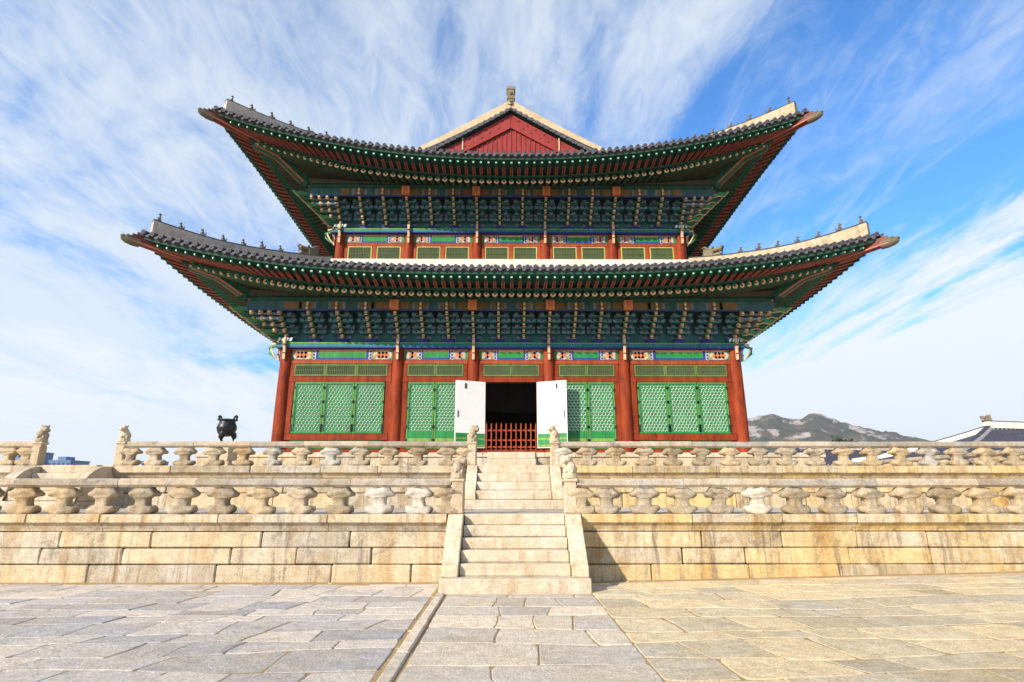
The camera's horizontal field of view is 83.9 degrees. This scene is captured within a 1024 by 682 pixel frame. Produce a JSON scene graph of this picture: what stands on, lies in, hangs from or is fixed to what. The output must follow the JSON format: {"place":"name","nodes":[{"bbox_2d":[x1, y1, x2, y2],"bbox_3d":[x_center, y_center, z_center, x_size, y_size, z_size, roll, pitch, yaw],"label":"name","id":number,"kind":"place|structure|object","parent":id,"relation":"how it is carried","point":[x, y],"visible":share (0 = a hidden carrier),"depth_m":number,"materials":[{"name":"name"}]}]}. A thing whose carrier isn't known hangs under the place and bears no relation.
{"place":"outdoors","nodes":[
{"label":"outdoors","id":0,"kind":"place"},
{"bbox_2d":[2,448,54,464],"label":"office block","id":1,"kind":"structure","parent":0,"point":[48,456],"depth_m":302.00,"materials":[{"name":"glass"}]},
{"bbox_2d":[47,457,90,464],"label":"office block","id":2,"kind":"structure","parent":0,"point":[66,461],"depth_m":298.47,"materials":[{"name":"blue glass"}]},
{"bbox_2d":[141,457,168,465],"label":"office block","id":3,"kind":"structure","parent":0,"point":[142,463],"depth_m":311.92,"materials":[{"name":"concrete"}]},
{"bbox_2d":[0,584,438,681],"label":"courtyard paving","id":4,"kind":"structure","parent":0,"point":[44,647],"depth_m":7.60,"materials":[{"name":"stone"}]},
{"bbox_2d":[0,465,1023,507],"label":"stone terrace","id":5,"kind":"structure","parent":0,"point":[399,499],"depth_m":17.07,"materials":[{"name":"beige stone"}]},
{"bbox_2d":[0,425,50,464],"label":"stone balustrade","id":6,"kind":"object","parent":5,"relation":"on","point":[32,452],"visible":0.98,"depth_m":17.23,"materials":[{"name":"beige stone"}]},
{"bbox_2d":[204,448,236,465],"bbox_3d":[-9.928,3.984,19.561,0.840,0.780,0.840,0,-15,0],"label":"stone pedestal","id":7,"kind":"object","parent":5,"relation":"on","point":[229,457],"visible":0.18,"depth_m":19.29,"materials":[{"name":"beige stone"}]},
{"bbox_2d":[216,415,237,440],"bbox_3d":[-9.928,3.098,19.785,0.668,1.053,0.685,0,-15,0],"label":"incense burner","id":8,"kind":"object","parent":7,"relation":"on","point":[225,427],"visible":0.91,"depth_m":19.62,"materials":[{"name":"black metal"}]},
{"bbox_2d":[113,425,478,465],"bbox_3d":[-6.530,3.199,17.402,11.057,1.268,0.464,0,-15,0],"label":"stone balustrade","id":9,"kind":"object","parent":5,"relation":"on","point":[127,451],"visible":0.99,"depth_m":17.28,"materials":[{"name":"beige stone"}]},
{"bbox_2d":[194,452,825,466],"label":"stone platform","id":10,"kind":"structure","parent":5,"relation":"on","point":[375,458],"depth_m":23.87,"materials":[{"name":"beige stone"}]},
{"bbox_2d":[120,86,899,452],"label":"palace hall","id":11,"kind":"structure","parent":10,"relation":"on","point":[510,262],"depth_m":26.81,"materials":[{"name":"paint"}]},
{"bbox_2d":[290,382,324,432],"bbox_3d":[-9.394,3.057,26.195,1.429,2.360,0.105,0,-15,0],"label":"lattice window","id":12,"kind":"structure","parent":11,"relation":"in","point":[307,411],"depth_m":26.19,"materials":[{"name":"green paint"}]},
{"bbox_2d":[294,364,325,375],"bbox_3d":[-9.454,1.368,26.653,1.429,0.550,0.075,0,-15,0],"label":"transom window","id":13,"kind":"structure","parent":11,"relation":"in","point":[300,369],"depth_m":26.64,"materials":[{"name":"yellow paint"}]},
{"bbox_2d":[320,382,354,432],"bbox_3d":[-8.000,3.060,26.204,1.429,2.360,0.105,0,-15,0],"label":"lattice window","id":14,"kind":"structure","parent":11,"relation":"in","point":[338,404],"depth_m":26.20,"materials":[{"name":"green paint"}]},
{"bbox_2d":[325,364,356,375],"bbox_3d":[-8.000,1.371,26.663,1.429,0.550,0.075,0,-15,0],"label":"transom window","id":15,"kind":"structure","parent":11,"relation":"in","point":[331,369],"depth_m":26.65,"materials":[{"name":"yellow paint"}]},
{"bbox_2d":[347,246,371,258],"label":"lattice window","id":16,"kind":"structure","parent":11,"relation":"in","point":[354,252],"depth_m":29.91,"materials":[{"name":"yellow paint"}]},
{"bbox_2d":[352,382,384,432],"bbox_3d":[-6.607,3.062,26.214,1.429,2.360,0.105,0,-15,0],"label":"lattice window","id":17,"kind":"structure","parent":11,"relation":"in","point":[368,408],"depth_m":26.21,"materials":[{"name":"green paint"}]},
{"bbox_2d":[356,364,387,375],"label":"transom window","id":18,"kind":"structure","parent":11,"relation":"in","point":[362,369],"depth_m":26.67,"materials":[{"name":"yellow paint"}]},
{"bbox_2d":[376,246,400,258],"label":"lattice window","id":19,"kind":"structure","parent":11,"relation":"in","point":[383,252],"depth_m":29.92,"materials":[{"name":"yellow paint"}]},
{"bbox_2d":[405,382,434,448],"bbox_3d":[-4.213,3.400,26.142,1.287,3.050,0.105,0,-15,0],"label":"lattice door","id":20,"kind":"structure","parent":11,"relation":"in","point":[419,426],"depth_m":26.18,"materials":[{"name":"green paint"}]},
{"bbox_2d":[407,364,435,375],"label":"transom window","id":21,"kind":"structure","parent":11,"relation":"in","point":[413,369],"depth_m":26.68,"materials":[{"name":"yellow paint"}]},
{"bbox_2d":[416,246,440,258],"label":"lattice window","id":22,"kind":"structure","parent":11,"relation":"in","point":[422,252],"depth_m":29.95,"materials":[{"name":"yellow paint"}]},
{"bbox_2d":[433,382,458,448],"bbox_3d":[-2.958,3.402,26.150,1.287,3.050,0.105,0,-15,0],"label":"lattice door","id":23,"kind":"structure","parent":11,"relation":"in","point":[444,407],"depth_m":26.18,"materials":[{"name":"green paint"}]},
{"bbox_2d":[436,364,463,375],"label":"transom window","id":24,"kind":"structure","parent":11,"relation":"in","point":[441,370],"depth_m":26.69,"materials":[{"name":"yellow paint"}]},
{"bbox_2d":[445,247,468,258],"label":"lattice window","id":25,"kind":"structure","parent":11,"relation":"in","point":[450,252],"depth_m":29.95,"materials":[{"name":"yellow paint"}]},
{"bbox_2d":[454,380,485,447],"bbox_3d":[-1.892,3.304,25.798,1.420,3.020,0.091,6,-16,-22],"label":"door leaf","id":26,"kind":"structure","parent":11,"relation":"in","point":[469,395],"depth_m":25.81,"materials":[{"name":"white paint"}]},
{"bbox_2d":[483,365,510,375],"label":"transom window","id":27,"kind":"structure","parent":11,"relation":"in","point":[488,370],"depth_m":26.70,"materials":[{"name":"yellow paint"}]},
{"bbox_2d":[485,247,508,258],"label":"lattice window","id":28,"kind":"structure","parent":11,"relation":"in","point":[490,252],"depth_m":29.96,"materials":[{"name":"yellow paint"}]},
{"bbox_2d":[485,423,536,448],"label":"picket gate","id":29,"kind":"structure","parent":11,"relation":"attached to","point":[515,440],"depth_m":25.77,"materials":[{"name":"orange paint"}]},
{"bbox_2d":[511,365,538,375],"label":"transom window","id":30,"kind":"structure","parent":11,"relation":"in","point":[516,370],"depth_m":26.71,"materials":[{"name":"yellow paint"}]},
{"bbox_2d":[513,247,536,258],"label":"lattice window","id":31,"kind":"structure","parent":11,"relation":"in","point":[518,252],"depth_m":29.97,"materials":[{"name":"yellow paint"}]},
{"bbox_2d":[537,380,567,447],"bbox_3d":[1.816,3.311,25.823,1.420,3.020,0.091,-6,-16,21],"label":"door leaf","id":32,"kind":"structure","parent":11,"relation":"in","point":[551,395],"depth_m":25.83,"materials":[{"name":"white paint"}]},
{"bbox_2d":[553,247,576,258],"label":"lattice window","id":33,"kind":"structure","parent":11,"relation":"in","point":[558,252],"depth_m":29.99,"materials":[{"name":"yellow paint"}]},
{"bbox_2d":[559,365,586,376],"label":"transom window","id":34,"kind":"structure","parent":11,"relation":"in","point":[564,370],"depth_m":26.72,"materials":[{"name":"yellow paint"}]},
{"bbox_2d":[567,382,589,448],"bbox_3d":[2.877,3.412,26.189,1.287,3.050,0.105,0,-15,0],"label":"lattice door","id":35,"kind":"structure","parent":11,"relation":"in","point":[577,404],"depth_m":26.22,"materials":[{"name":"green paint"}]},
{"bbox_2d":[581,247,604,258],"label":"lattice window","id":36,"kind":"structure","parent":11,"relation":"in","point":[586,252],"depth_m":30.00,"materials":[{"name":"yellow paint"}]},
{"bbox_2d":[587,365,614,376],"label":"transom window","id":37,"kind":"structure","parent":11,"relation":"in","point":[592,370],"depth_m":26.73,"materials":[{"name":"yellow paint"}]},
{"bbox_2d":[587,382,616,448],"bbox_3d":[4.132,3.415,26.198,1.287,3.050,0.105,0,-15,0],"label":"lattice door","id":38,"kind":"structure","parent":11,"relation":"in","point":[601,401],"depth_m":26.23,"materials":[{"name":"green paint"}]},
{"bbox_2d":[621,247,644,258],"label":"lattice window","id":39,"kind":"structure","parent":11,"relation":"in","point":[626,252],"depth_m":30.01,"materials":[{"name":"yellow paint"}]},
{"bbox_2d":[634,365,664,376],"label":"transom window","id":40,"kind":"structure","parent":11,"relation":"in","point":[639,370],"depth_m":26.74,"materials":[{"name":"yellow paint"}]},
{"bbox_2d":[637,382,669,433],"bbox_3d":[6.526,3.085,26.301,1.429,2.360,0.105,0,-15,0],"label":"lattice window","id":41,"kind":"structure","parent":11,"relation":"in","point":[653,402],"depth_m":26.30,"materials":[{"name":"green paint"}]},
{"bbox_2d":[649,247,673,259],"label":"lattice window","id":42,"kind":"structure","parent":11,"relation":"in","point":[655,252],"depth_m":30.03,"materials":[{"name":"yellow paint"}]},
{"bbox_2d":[665,365,695,376],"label":"transom window","id":43,"kind":"structure","parent":11,"relation":"in","point":[670,370],"depth_m":26.75,"materials":[{"name":"yellow paint"}]},
{"bbox_2d":[667,382,699,433],"bbox_3d":[7.919,3.088,26.310,1.429,2.360,0.105,0,-15,0],"label":"lattice window","id":44,"kind":"structure","parent":11,"relation":"in","point":[683,409],"depth_m":26.30,"materials":[{"name":"green paint"}]},
{"bbox_2d":[695,365,726,376],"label":"transom window","id":45,"kind":"structure","parent":11,"relation":"in","point":[701,370],"depth_m":26.76,"materials":[{"name":"yellow paint"}]},
{"bbox_2d":[696,383,731,433],"bbox_3d":[9.313,3.090,26.320,1.429,2.360,0.105,0,-15,0],"label":"lattice window","id":46,"kind":"structure","parent":11,"relation":"in","point":[714,417],"depth_m":26.30,"materials":[{"name":"green paint"}]},
{"bbox_2d":[487,452,535,464],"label":"stone steps","id":47,"kind":"structure","parent":5,"relation":"on","point":[510,458],"depth_m":23.74,"materials":[{"name":"beige stone"}]},
{"bbox_2d":[547,425,1023,465],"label":"stone balustrade","id":48,"kind":"object","parent":5,"relation":"on","point":[1012,452],"visible":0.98,"depth_m":17.38,"materials":[{"name":"beige stone"}]},
{"bbox_2d":[825,448,1023,465],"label":"stone balustrade","id":49,"kind":"object","parent":5,"relation":"on","point":[994,457],"visible":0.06,"depth_m":23.83,"materials":[{"name":"beige stone"}]},
{"bbox_2d":[0,571,1023,681],"bbox_3d":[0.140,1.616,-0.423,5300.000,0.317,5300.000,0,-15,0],"label":"ground","id":50,"kind":"structure","parent":0,"point":[378,673],"depth_m":8.96,"materials":[{"name":"grey stone"}]},
{"bbox_2d":[376,593,443,681],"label":"path kerb","id":51,"kind":"structure","parent":50,"relation":"on","point":[393,667],"depth_m":6.89,"materials":[{"name":"stone"}]},
{"bbox_2d":[0,507,1023,582],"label":"stone terrace","id":52,"kind":"structure","parent":50,"relation":"on","point":[241,544],"depth_m":11.90,"materials":[{"name":"beige stone"}]},
{"bbox_2d":[0,465,114,509],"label":"stone staircase","id":53,"kind":"structure","parent":52,"relation":"on","point":[85,501],"depth_m":16.25,"materials":[{"name":"beige stone"}]},
{"bbox_2d":[0,454,466,514],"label":"stone balustrade","id":54,"kind":"object","parent":52,"relation":"on","point":[104,493],"visible":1,"depth_m":12.13,"materials":[{"name":"beige stone"}]},
{"bbox_2d":[465,465,562,509],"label":"stone staircase","id":55,"kind":"structure","parent":52,"relation":"on","point":[525,487],"depth_m":16.17,"materials":[{"name":"beige stone"}]},
{"bbox_2d":[561,454,1023,514],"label":"stone balustrade","id":56,"kind":"object","parent":52,"relation":"on","point":[578,493],"visible":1,"depth_m":12.21,"materials":[{"name":"beige stone"}]},
{"bbox_2d":[438,513,591,593],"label":"stone staircase","id":57,"kind":"structure","parent":50,"relation":"on","point":[514,553],"depth_m":11.06,"materials":[{"name":"beige stone"}]},
{"bbox_2d":[791,438,893,463],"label":"tiled roof building","id":58,"kind":"structure","parent":50,"relation":"on","point":[829,458],"depth_m":65.65,"materials":[{"name":"grey tile"}]},
{"bbox_2d":[831,435,857,441],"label":"pine tree","id":59,"kind":"object","parent":50,"relation":"on","point":[839,440],"visible":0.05,"depth_m":71.16,"materials":[{"name":"green plant"}]},
{"bbox_2d":[852,414,1023,465],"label":"tiled roof building","id":60,"kind":"structure","parent":50,"relation":"on","point":[985,432],"depth_m":52.77,"materials":[{"name":"grey tile"}]},
{"bbox_2d":[0,0,1023,465],"label":"sky","id":61,"kind":"structure","parent":0,"point":[919,134],"materials":[{"name":"blue"}]},
{"bbox_2d":[397,594,662,681],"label":"stone path","id":62,"kind":"structure","parent":0,"point":[457,644],"depth_m":6.93,"materials":[{"name":"grey stone"}]},
{"bbox_2d":[592,573,1023,681],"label":"courtyard paving","id":63,"kind":"structure","parent":0,"point":[667,656],"depth_m":7.57,"materials":[{"name":"stone"}]},
{"bbox_2d":[748,413,931,452],"bbox_3d":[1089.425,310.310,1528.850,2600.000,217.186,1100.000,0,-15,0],"label":"mountain","id":64,"kind":"structure","parent":0,"point":[813,427],"depth_m":1331.34,"materials":[{"name":"stone"}]}
]}

